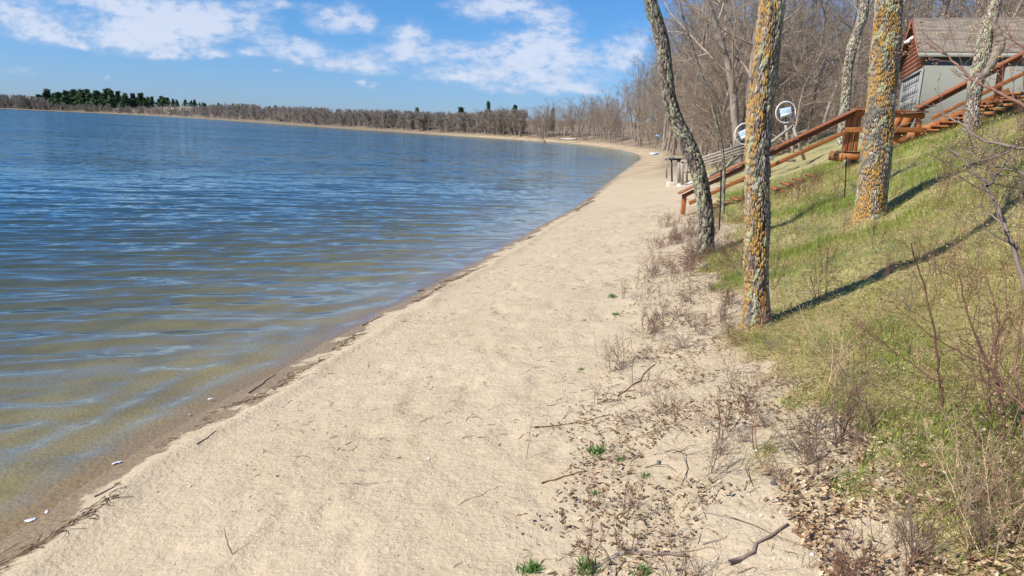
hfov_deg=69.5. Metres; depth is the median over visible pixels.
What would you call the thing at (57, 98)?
pine tree
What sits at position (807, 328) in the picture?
dry brush
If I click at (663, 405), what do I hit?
brush clump
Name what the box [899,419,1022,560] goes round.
dry brush
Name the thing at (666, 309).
brush clump
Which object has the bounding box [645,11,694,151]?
bare tree
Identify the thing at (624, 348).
dry weed
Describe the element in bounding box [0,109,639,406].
lake water
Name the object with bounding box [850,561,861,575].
dry weed
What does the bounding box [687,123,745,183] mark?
dock frame
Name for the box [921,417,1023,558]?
dry brush
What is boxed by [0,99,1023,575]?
ground
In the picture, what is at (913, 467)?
dry weed
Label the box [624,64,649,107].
bare tree
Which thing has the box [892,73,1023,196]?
sapling
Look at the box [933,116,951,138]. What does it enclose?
dead stalk
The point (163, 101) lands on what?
pine tree
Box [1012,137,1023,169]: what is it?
dead stalk
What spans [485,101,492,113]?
pine tree
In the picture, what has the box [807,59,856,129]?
bare bush
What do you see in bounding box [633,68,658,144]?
bare tree
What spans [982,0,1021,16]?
bare tree
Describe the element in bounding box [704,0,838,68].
bare tree
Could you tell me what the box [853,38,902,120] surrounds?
bare bush
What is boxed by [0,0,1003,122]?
sky
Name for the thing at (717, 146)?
bare bush
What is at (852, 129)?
wooden staircase
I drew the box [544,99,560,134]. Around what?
bare tree
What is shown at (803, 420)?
dry weed
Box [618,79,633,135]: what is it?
bare tree
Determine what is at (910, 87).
garage door
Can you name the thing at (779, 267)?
dead stalk
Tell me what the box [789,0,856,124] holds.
bare tree
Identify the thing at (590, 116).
bare tree
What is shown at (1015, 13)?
bare tree
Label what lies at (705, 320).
brush clump
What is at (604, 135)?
bare bush
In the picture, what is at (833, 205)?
dead stalk
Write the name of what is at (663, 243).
brush clump
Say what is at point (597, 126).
bare bush
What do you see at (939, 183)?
dead stalk
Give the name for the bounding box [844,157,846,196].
garden rod
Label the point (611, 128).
bare bush
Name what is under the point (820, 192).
dead stalk
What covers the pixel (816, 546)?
dry weed
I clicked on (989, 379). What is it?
sapling
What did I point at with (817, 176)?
dead stalk
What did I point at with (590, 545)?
dry weed
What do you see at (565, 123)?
bare tree
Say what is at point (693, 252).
brush clump
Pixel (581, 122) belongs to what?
bare tree
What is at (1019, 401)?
sapling
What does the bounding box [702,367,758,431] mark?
dry weed
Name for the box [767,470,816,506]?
stick
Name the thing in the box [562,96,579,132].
bare tree
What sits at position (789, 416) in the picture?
dry weed
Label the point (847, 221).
dead stalk
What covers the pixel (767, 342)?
brush clump
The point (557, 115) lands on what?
bare tree
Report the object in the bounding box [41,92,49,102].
pine tree
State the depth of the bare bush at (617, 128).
142.95 m
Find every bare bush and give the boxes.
[526,108,543,136]
[536,118,553,136]
[559,96,593,136]
[571,104,594,134]
[579,98,599,139]
[586,98,621,141]
[586,107,605,139]
[593,97,633,138]
[601,111,632,139]
[601,114,620,141]
[625,97,653,146]
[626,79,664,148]
[629,107,656,147]
[636,112,662,142]
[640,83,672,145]
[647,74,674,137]
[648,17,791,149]
[654,24,787,152]
[657,104,684,152]
[658,74,727,145]
[667,83,707,155]
[669,22,750,173]
[674,54,706,133]
[675,35,781,165]
[676,52,728,138]
[677,36,795,153]
[677,69,728,153]
[682,70,741,166]
[685,34,841,160]
[687,107,731,148]
[695,47,802,151]
[696,0,866,150]
[702,40,834,142]
[704,60,747,158]
[712,51,816,140]
[717,0,831,143]
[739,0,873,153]
[739,14,830,146]
[744,0,874,144]
[744,35,840,143]
[784,55,832,131]
[790,80,834,125]
[793,60,843,126]
[796,78,866,131]
[799,48,865,128]
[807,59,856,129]
[811,71,859,128]
[826,62,865,126]
[840,40,900,108]
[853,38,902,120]
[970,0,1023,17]
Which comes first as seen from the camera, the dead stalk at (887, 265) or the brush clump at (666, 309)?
the dead stalk at (887, 265)
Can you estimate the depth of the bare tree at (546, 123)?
170.74 m
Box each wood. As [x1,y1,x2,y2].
[0,94,528,136]
[785,0,1023,132]
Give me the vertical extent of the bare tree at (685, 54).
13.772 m
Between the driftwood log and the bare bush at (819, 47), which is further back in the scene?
the driftwood log
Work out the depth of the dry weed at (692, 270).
8.64 m
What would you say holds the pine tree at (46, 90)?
on the ground at (132, 413)
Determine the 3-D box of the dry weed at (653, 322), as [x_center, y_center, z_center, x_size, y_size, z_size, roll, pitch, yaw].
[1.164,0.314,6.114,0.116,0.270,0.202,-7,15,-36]
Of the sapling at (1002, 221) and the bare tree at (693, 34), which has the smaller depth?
the sapling at (1002, 221)
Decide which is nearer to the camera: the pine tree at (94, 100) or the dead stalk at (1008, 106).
the dead stalk at (1008, 106)
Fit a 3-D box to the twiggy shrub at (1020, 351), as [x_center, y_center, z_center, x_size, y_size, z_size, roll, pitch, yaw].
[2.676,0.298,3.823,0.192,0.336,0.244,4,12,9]
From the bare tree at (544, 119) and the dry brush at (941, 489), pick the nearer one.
the dry brush at (941, 489)
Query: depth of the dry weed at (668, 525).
3.00 m
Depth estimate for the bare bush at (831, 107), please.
49.73 m
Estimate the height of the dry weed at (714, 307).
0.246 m
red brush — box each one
[774,179,791,199]
[786,170,821,192]
[811,164,835,184]
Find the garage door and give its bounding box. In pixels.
[900,73,919,109]
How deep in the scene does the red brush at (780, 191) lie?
14.32 m
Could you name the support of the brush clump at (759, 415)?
on the ground at (132, 413)
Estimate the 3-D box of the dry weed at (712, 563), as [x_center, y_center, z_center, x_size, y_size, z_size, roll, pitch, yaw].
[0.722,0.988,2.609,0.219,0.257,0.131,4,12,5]
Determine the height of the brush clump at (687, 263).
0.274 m
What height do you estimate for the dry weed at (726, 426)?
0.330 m
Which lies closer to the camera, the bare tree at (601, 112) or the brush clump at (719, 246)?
the brush clump at (719, 246)
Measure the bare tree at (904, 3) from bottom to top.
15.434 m
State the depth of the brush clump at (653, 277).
9.02 m
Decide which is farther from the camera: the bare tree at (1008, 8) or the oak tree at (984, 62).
the bare tree at (1008, 8)
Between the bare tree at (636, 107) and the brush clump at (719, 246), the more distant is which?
the bare tree at (636, 107)
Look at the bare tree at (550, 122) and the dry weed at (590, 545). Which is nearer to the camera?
the dry weed at (590, 545)
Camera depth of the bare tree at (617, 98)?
157.69 m
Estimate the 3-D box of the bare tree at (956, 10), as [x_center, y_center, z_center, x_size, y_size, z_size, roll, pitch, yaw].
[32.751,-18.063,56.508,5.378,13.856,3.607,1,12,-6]
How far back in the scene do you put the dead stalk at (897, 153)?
13.49 m
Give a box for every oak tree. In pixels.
[643,0,714,254]
[740,0,785,331]
[835,0,869,145]
[850,0,903,224]
[961,0,1005,134]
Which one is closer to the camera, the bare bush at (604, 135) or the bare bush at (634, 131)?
the bare bush at (634, 131)
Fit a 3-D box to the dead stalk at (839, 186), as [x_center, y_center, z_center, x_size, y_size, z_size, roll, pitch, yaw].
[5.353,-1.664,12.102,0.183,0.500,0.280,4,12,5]
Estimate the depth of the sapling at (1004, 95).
2.85 m
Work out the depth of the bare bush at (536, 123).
171.37 m
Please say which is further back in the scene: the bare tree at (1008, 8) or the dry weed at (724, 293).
the bare tree at (1008, 8)
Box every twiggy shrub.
[793,415,850,489]
[818,360,874,443]
[833,486,919,571]
[883,492,977,566]
[894,270,923,312]
[911,209,976,274]
[942,450,1023,552]
[981,439,1023,535]
[1001,151,1023,205]
[1006,315,1023,374]
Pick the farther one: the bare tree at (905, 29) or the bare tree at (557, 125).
the bare tree at (557, 125)
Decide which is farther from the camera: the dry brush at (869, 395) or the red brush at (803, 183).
the red brush at (803, 183)
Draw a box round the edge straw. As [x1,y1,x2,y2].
[573,193,973,574]
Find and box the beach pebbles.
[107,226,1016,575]
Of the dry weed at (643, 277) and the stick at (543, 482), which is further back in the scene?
the dry weed at (643, 277)
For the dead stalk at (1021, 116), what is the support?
on the ground at (132, 413)
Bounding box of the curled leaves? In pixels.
[759,390,1023,575]
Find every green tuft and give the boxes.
[516,557,545,575]
[574,556,602,575]
[584,440,607,458]
[627,562,651,575]
[640,471,649,477]
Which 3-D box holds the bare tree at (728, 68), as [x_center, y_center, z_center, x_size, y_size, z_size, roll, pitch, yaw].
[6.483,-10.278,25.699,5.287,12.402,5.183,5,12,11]
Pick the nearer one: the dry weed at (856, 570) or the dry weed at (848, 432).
the dry weed at (856, 570)
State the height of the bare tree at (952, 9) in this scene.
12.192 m
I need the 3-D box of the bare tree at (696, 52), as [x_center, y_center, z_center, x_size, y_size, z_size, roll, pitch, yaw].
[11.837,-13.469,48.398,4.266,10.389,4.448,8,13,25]
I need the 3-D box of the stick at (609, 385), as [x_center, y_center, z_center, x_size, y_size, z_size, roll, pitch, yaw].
[0.687,0.673,5.140,0.413,0.103,0.035,2,12,-3]
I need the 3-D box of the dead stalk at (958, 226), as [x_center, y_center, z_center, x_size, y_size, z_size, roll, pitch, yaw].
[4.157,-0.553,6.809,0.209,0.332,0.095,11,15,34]
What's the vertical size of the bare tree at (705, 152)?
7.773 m
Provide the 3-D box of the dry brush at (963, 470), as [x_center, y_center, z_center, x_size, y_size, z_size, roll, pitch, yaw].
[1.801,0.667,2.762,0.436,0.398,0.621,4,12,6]
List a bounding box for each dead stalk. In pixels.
[769,235,791,290]
[769,242,782,271]
[785,256,798,280]
[788,223,808,249]
[789,174,803,203]
[799,249,827,297]
[805,184,816,221]
[809,160,827,186]
[812,176,826,200]
[817,223,837,273]
[820,240,844,296]
[821,334,853,380]
[831,176,844,216]
[833,175,845,198]
[841,199,854,238]
[843,313,883,390]
[854,286,890,354]
[868,202,896,248]
[882,245,899,285]
[892,136,903,162]
[892,174,904,194]
[896,221,943,290]
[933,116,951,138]
[935,172,956,213]
[937,164,952,193]
[938,198,988,273]
[940,139,963,182]
[942,137,953,174]
[944,242,956,269]
[945,238,985,302]
[951,209,971,241]
[967,129,992,169]
[969,309,1023,419]
[971,105,984,131]
[971,186,979,210]
[975,154,992,201]
[978,274,1023,353]
[980,135,1005,173]
[986,207,1023,265]
[998,89,1016,117]
[998,231,1023,317]
[1010,113,1023,156]
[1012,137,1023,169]
[1014,105,1023,130]
[1015,88,1023,120]
[1018,185,1023,220]
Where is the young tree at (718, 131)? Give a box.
[678,0,725,214]
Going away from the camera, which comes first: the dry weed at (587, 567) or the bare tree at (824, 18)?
the dry weed at (587, 567)
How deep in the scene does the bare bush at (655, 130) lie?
106.61 m
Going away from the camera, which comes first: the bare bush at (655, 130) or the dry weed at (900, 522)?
the dry weed at (900, 522)
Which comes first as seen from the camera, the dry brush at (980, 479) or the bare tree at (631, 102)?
the dry brush at (980, 479)
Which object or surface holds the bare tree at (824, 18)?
on the ground at (132, 413)
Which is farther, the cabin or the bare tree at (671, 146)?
the bare tree at (671, 146)
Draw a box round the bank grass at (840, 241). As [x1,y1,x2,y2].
[691,99,1023,575]
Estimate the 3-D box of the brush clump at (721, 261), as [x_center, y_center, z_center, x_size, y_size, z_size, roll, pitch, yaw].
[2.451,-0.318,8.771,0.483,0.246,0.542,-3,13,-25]
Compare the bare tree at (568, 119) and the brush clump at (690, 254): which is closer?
the brush clump at (690, 254)
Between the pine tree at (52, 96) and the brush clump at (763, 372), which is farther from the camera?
the pine tree at (52, 96)
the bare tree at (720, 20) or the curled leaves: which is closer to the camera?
the curled leaves
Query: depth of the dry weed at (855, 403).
3.65 m
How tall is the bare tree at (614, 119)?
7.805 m
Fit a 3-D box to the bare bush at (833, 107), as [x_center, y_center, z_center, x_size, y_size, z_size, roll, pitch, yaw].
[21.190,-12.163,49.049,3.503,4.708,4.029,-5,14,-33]
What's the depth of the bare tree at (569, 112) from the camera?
166.94 m
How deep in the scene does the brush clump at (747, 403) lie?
4.16 m
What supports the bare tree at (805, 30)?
on the ground at (132, 413)
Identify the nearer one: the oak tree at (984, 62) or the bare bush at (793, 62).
the oak tree at (984, 62)
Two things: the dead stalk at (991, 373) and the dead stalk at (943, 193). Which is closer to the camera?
the dead stalk at (991, 373)
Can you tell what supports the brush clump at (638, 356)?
on the ground at (132, 413)
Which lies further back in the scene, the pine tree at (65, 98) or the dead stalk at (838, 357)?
the pine tree at (65, 98)
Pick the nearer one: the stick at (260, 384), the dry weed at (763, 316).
the dry weed at (763, 316)
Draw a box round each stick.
[94,483,119,496]
[224,528,232,553]
[248,374,275,393]
[339,482,380,483]
[534,414,610,427]
[541,471,585,483]
[581,378,639,390]
[617,364,654,396]
[625,550,689,556]
[727,523,788,564]
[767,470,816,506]
[792,528,865,567]
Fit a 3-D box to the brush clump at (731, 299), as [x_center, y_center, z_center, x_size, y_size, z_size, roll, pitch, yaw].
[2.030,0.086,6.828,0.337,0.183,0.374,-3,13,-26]
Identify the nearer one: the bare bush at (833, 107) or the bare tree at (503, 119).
the bare bush at (833, 107)
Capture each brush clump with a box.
[614,359,636,371]
[614,412,637,425]
[627,343,657,360]
[628,320,661,335]
[630,389,690,418]
[637,262,666,278]
[638,261,669,275]
[648,300,676,317]
[649,235,676,248]
[654,258,675,267]
[661,253,700,274]
[666,326,696,349]
[667,242,711,261]
[667,301,697,316]
[676,289,693,301]
[678,239,716,260]
[679,221,697,234]
[680,244,713,263]
[680,310,701,327]
[683,251,711,264]
[684,318,716,335]
[695,254,742,269]
[695,314,716,326]
[699,282,718,291]
[700,236,721,252]
[700,299,739,325]
[707,239,742,257]
[709,428,741,455]
[712,320,752,339]
[714,241,735,252]
[714,249,741,263]
[717,387,772,418]
[718,319,736,331]
[719,291,740,304]
[720,235,743,248]
[721,333,749,347]
[728,211,744,221]
[728,261,742,271]
[730,426,751,443]
[746,405,778,427]
[749,367,793,388]
[749,447,786,475]
[754,332,780,349]
[756,431,849,470]
[763,456,804,487]
[768,423,827,462]
[774,373,815,388]
[779,399,845,438]
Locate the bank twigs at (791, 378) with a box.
[590,165,1023,574]
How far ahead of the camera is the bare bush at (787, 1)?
29.42 m
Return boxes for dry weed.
[571,555,600,575]
[574,507,615,566]
[581,453,618,511]
[590,380,620,404]
[599,343,619,371]
[601,329,630,366]
[613,499,646,553]
[619,278,629,297]
[619,463,650,519]
[628,364,661,396]
[636,271,651,288]
[636,307,664,336]
[644,530,696,575]
[646,367,666,387]
[651,312,662,341]
[655,382,677,405]
[655,495,681,549]
[656,293,683,328]
[663,383,688,424]
[669,260,682,278]
[677,287,693,306]
[683,260,698,276]
[685,532,744,575]
[686,275,701,294]
[689,223,697,239]
[691,354,707,382]
[696,396,716,424]
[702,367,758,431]
[702,382,739,440]
[702,410,741,473]
[704,293,722,316]
[711,329,755,378]
[714,357,771,401]
[715,261,735,281]
[715,282,733,307]
[719,283,740,309]
[720,288,734,314]
[743,403,792,449]
[750,299,771,330]
[778,400,797,428]
[793,522,853,569]
[797,387,858,460]
[812,530,869,575]
[824,519,861,575]
[827,549,851,573]
[834,385,862,445]
[834,410,869,449]
[844,379,869,427]
[850,417,874,459]
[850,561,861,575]
[859,388,897,426]
[878,489,929,544]
[878,491,923,540]
[883,550,932,575]
[884,443,942,488]
[892,422,927,453]
[897,508,954,575]
[899,415,924,441]
[909,563,942,575]
[933,472,1014,552]
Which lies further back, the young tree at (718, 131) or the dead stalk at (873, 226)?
the young tree at (718, 131)
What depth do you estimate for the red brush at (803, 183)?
14.54 m
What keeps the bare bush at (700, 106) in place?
on the ground at (132, 413)
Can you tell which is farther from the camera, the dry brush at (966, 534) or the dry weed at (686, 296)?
the dry weed at (686, 296)
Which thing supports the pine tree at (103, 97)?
on the ground at (132, 413)
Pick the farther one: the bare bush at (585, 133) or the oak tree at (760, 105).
the bare bush at (585, 133)
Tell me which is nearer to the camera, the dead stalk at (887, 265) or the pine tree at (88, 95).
the dead stalk at (887, 265)
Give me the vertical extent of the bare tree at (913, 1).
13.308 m
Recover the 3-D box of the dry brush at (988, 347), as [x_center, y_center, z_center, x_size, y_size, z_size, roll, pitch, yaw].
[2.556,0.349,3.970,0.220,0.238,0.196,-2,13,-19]
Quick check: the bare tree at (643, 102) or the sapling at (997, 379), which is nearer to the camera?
the sapling at (997, 379)
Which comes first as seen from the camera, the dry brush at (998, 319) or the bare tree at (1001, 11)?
the dry brush at (998, 319)
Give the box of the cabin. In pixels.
[897,17,1023,126]
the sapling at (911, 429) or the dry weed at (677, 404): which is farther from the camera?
the dry weed at (677, 404)
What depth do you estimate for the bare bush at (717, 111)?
31.35 m
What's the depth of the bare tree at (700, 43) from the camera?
57.75 m
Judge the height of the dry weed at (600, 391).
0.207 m
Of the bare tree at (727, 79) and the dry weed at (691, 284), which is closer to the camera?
the dry weed at (691, 284)
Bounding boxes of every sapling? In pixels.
[806,219,957,419]
[806,341,970,446]
[858,244,1023,447]
[881,398,931,466]
[883,0,1023,108]
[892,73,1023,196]
[901,99,1023,292]
[906,334,1023,431]
[910,276,1023,472]
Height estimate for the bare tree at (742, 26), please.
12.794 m
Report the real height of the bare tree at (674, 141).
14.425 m
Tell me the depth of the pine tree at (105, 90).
1129.05 m
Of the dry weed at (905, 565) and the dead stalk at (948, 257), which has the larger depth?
the dead stalk at (948, 257)
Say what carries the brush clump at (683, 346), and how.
on the ground at (132, 413)
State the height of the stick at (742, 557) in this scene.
0.080 m
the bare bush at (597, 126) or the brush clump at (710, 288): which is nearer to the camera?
the brush clump at (710, 288)
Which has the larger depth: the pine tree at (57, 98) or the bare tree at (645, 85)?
the pine tree at (57, 98)
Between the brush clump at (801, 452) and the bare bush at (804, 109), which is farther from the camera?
the bare bush at (804, 109)
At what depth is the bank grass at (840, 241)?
5.58 m
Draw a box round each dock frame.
[663,157,680,186]
[674,157,689,186]
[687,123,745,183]
[769,101,805,161]
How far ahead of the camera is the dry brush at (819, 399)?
3.67 m
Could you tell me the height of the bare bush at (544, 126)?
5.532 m
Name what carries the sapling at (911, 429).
on the ground at (132, 413)
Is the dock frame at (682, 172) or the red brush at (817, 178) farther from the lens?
the dock frame at (682, 172)
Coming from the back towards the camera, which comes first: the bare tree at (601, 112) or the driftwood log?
the driftwood log
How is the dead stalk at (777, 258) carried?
on the ground at (132, 413)
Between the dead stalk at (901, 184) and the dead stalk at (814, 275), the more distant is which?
the dead stalk at (901, 184)
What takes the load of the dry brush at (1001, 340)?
on the ground at (132, 413)
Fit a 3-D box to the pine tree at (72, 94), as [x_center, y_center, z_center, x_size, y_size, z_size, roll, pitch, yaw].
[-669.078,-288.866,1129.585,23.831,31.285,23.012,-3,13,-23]
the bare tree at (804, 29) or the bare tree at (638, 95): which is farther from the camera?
the bare tree at (638, 95)
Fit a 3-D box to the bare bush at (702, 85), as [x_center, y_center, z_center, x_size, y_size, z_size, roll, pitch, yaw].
[11.710,-10.005,38.700,7.957,7.187,4.767,-1,13,-15]
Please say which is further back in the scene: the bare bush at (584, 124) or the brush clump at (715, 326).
the bare bush at (584, 124)
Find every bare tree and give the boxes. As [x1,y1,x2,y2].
[444,111,449,132]
[493,105,508,135]
[501,106,517,135]
[516,107,529,127]
[529,107,538,134]
[530,107,543,134]
[536,103,551,137]
[537,107,550,135]
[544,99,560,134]
[546,111,554,136]
[547,108,570,137]
[548,104,554,135]
[553,104,565,129]
[553,107,569,131]
[559,103,577,137]
[560,108,575,135]
[561,99,576,135]
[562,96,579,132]
[563,97,585,135]
[574,94,587,136]
[575,101,592,140]
[582,102,597,140]
[583,98,599,135]
[583,100,605,140]
[584,95,594,135]
[586,104,603,139]
[591,96,607,134]
[595,99,620,142]
[599,86,617,142]
[607,101,621,142]
[612,83,629,139]
[613,83,624,134]
[615,75,636,141]
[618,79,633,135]
[620,55,652,146]
[620,85,632,143]
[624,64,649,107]
[624,79,649,144]
[627,81,649,141]
[629,0,758,167]
[631,51,656,144]
[631,75,653,127]
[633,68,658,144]
[635,1,691,154]
[637,77,657,136]
[638,11,695,150]
[642,36,683,147]
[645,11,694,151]
[646,37,658,134]
[646,58,660,145]
[651,0,701,154]
[653,17,701,150]
[655,0,718,85]
[655,0,719,76]
[655,20,696,149]
[656,26,694,111]
[659,0,861,164]
[662,10,700,150]
[666,3,723,96]
[668,4,729,159]
[669,0,729,121]
[669,10,724,152]
[673,1,740,98]
[673,20,703,151]
[675,0,742,149]
[682,0,750,99]
[685,10,749,105]
[691,43,724,155]
[694,0,743,95]
[695,0,787,167]
[696,0,827,163]
[702,11,753,159]
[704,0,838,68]
[704,64,748,154]
[710,0,755,89]
[726,0,757,91]
[733,0,839,81]
[743,0,846,124]
[745,0,849,78]
[746,2,816,137]
[783,0,840,128]
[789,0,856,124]
[790,0,845,131]
[790,0,856,128]
[791,0,830,81]
[805,0,835,61]
[812,0,874,129]
[812,0,920,108]
[822,0,916,126]
[828,0,874,96]
[828,1,873,82]
[833,0,932,108]
[835,0,956,124]
[856,0,930,109]
[866,0,938,45]
[871,0,987,39]
[897,0,947,94]
[912,0,964,17]
[924,0,983,17]
[930,0,963,17]
[949,0,984,17]
[950,0,978,17]
[967,0,1023,17]
[978,0,1023,16]
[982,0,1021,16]
[1000,1,1021,16]
[1001,0,1022,16]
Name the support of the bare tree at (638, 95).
on the ground at (132, 413)
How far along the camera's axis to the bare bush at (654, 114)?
88.50 m
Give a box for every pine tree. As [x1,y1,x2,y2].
[40,88,51,97]
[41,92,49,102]
[48,93,54,105]
[50,92,62,106]
[59,89,73,107]
[69,89,75,105]
[73,88,86,106]
[75,92,87,105]
[79,93,92,105]
[89,92,99,108]
[98,93,107,107]
[101,87,110,104]
[103,92,119,107]
[106,89,118,104]
[115,91,119,107]
[117,94,133,108]
[128,93,139,108]
[136,93,147,106]
[142,97,147,106]
[146,96,155,107]
[158,97,167,106]
[456,107,463,116]
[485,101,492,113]
[549,108,554,130]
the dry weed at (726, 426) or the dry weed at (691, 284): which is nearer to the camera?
the dry weed at (726, 426)
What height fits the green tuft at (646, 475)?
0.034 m
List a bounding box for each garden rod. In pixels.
[718,170,721,229]
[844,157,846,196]
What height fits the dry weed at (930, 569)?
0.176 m
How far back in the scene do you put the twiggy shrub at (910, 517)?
2.56 m
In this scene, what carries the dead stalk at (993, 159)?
on the ground at (132, 413)
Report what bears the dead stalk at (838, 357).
on the ground at (132, 413)
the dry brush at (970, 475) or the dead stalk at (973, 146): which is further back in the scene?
the dead stalk at (973, 146)
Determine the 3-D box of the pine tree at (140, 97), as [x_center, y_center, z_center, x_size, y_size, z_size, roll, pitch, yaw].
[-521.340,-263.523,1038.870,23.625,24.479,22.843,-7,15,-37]
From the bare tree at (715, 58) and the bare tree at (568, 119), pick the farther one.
the bare tree at (568, 119)
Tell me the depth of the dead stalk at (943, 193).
8.23 m
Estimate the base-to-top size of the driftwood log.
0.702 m
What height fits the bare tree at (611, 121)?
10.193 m
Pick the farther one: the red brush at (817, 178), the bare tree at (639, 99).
the bare tree at (639, 99)
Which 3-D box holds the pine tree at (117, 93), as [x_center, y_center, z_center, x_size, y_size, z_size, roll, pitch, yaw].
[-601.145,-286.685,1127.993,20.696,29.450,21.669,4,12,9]
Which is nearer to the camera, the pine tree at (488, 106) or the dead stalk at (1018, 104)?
the dead stalk at (1018, 104)
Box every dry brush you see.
[778,290,879,354]
[786,345,852,431]
[814,314,859,390]
[833,356,901,430]
[836,408,906,494]
[867,483,926,542]
[886,435,991,527]
[887,454,983,495]
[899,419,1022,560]
[912,335,960,367]
[912,398,1023,525]
[919,430,946,482]
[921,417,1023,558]
[936,424,994,519]
[938,388,1023,515]
[944,401,992,470]
[946,346,973,380]
[948,484,1023,556]
[953,434,1022,514]
[958,308,1020,394]
[968,455,1000,504]
[972,332,1014,367]
[986,392,1023,487]
[987,440,1023,504]
[988,304,1006,332]
[989,328,1012,359]
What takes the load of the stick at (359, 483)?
on the ground at (132, 413)
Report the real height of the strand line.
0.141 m
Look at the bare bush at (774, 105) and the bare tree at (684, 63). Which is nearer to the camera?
the bare bush at (774, 105)
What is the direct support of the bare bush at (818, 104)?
on the ground at (132, 413)
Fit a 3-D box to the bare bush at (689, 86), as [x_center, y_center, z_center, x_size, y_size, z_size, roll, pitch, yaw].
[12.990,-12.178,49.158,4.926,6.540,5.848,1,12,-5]
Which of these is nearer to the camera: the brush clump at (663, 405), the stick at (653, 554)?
the stick at (653, 554)
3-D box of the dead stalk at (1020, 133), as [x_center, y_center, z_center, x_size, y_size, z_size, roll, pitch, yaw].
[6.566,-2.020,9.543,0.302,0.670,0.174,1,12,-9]
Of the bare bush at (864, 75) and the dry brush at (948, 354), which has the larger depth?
the bare bush at (864, 75)
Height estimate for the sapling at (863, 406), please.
0.689 m
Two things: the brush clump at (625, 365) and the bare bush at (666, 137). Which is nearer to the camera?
the brush clump at (625, 365)
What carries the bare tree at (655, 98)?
on the ground at (132, 413)
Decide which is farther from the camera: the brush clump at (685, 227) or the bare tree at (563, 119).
the bare tree at (563, 119)
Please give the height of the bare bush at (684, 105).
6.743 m
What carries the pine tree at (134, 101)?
on the ground at (132, 413)
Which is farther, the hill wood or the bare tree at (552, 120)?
the bare tree at (552, 120)
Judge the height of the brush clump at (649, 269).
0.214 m
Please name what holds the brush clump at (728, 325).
on the ground at (132, 413)
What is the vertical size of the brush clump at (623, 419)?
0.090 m
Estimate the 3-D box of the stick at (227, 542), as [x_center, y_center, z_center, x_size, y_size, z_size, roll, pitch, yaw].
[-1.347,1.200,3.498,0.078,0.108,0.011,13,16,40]
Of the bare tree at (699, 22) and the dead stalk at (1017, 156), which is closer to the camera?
the dead stalk at (1017, 156)
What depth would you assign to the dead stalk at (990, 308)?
4.16 m
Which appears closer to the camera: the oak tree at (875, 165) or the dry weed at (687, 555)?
the dry weed at (687, 555)
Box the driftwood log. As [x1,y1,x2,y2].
[559,138,576,139]
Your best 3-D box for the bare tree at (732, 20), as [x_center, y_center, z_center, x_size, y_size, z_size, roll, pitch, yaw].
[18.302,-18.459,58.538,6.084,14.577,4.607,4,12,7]
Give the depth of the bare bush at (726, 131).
29.37 m
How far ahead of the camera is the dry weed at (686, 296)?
7.11 m
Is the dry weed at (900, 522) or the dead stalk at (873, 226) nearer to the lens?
the dry weed at (900, 522)
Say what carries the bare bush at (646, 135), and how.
on the ground at (132, 413)
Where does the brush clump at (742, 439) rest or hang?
on the ground at (132, 413)
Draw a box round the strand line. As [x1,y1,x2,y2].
[0,196,596,573]
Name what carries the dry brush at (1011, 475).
on the ground at (132, 413)
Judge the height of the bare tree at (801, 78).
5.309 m
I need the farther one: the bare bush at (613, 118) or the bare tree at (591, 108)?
the bare tree at (591, 108)
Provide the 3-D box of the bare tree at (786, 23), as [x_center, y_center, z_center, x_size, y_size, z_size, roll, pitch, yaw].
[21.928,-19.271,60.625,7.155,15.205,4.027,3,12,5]
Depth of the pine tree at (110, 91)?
1081.27 m
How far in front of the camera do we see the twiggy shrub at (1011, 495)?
2.63 m
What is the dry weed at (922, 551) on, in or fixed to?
on the ground at (132, 413)
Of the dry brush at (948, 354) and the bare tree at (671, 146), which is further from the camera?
the bare tree at (671, 146)
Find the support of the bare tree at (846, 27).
on the ground at (132, 413)
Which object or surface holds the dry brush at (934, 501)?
on the ground at (132, 413)
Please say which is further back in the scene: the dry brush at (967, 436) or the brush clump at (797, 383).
the brush clump at (797, 383)
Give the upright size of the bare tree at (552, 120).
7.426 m
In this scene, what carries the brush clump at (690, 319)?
on the ground at (132, 413)
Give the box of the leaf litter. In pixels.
[496,127,1023,575]
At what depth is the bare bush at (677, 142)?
52.05 m
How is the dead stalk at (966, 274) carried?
on the ground at (132, 413)
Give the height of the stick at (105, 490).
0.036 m
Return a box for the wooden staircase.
[677,50,1023,214]
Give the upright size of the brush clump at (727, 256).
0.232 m
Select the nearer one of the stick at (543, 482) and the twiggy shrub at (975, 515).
the twiggy shrub at (975, 515)
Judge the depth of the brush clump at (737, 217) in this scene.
12.51 m
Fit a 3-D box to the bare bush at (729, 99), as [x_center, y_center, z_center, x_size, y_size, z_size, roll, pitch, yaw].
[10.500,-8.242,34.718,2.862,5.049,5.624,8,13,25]
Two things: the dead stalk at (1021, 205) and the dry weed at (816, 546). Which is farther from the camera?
the dead stalk at (1021, 205)
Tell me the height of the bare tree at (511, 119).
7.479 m
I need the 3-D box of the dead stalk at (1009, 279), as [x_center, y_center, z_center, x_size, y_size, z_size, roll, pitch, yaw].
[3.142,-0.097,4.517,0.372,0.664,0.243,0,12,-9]
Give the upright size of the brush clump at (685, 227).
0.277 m
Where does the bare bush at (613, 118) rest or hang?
on the ground at (132, 413)
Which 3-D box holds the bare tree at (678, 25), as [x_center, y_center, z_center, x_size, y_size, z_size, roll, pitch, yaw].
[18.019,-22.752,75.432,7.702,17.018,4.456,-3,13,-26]
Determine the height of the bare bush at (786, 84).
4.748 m
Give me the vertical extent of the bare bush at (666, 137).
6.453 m
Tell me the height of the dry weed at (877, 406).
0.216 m

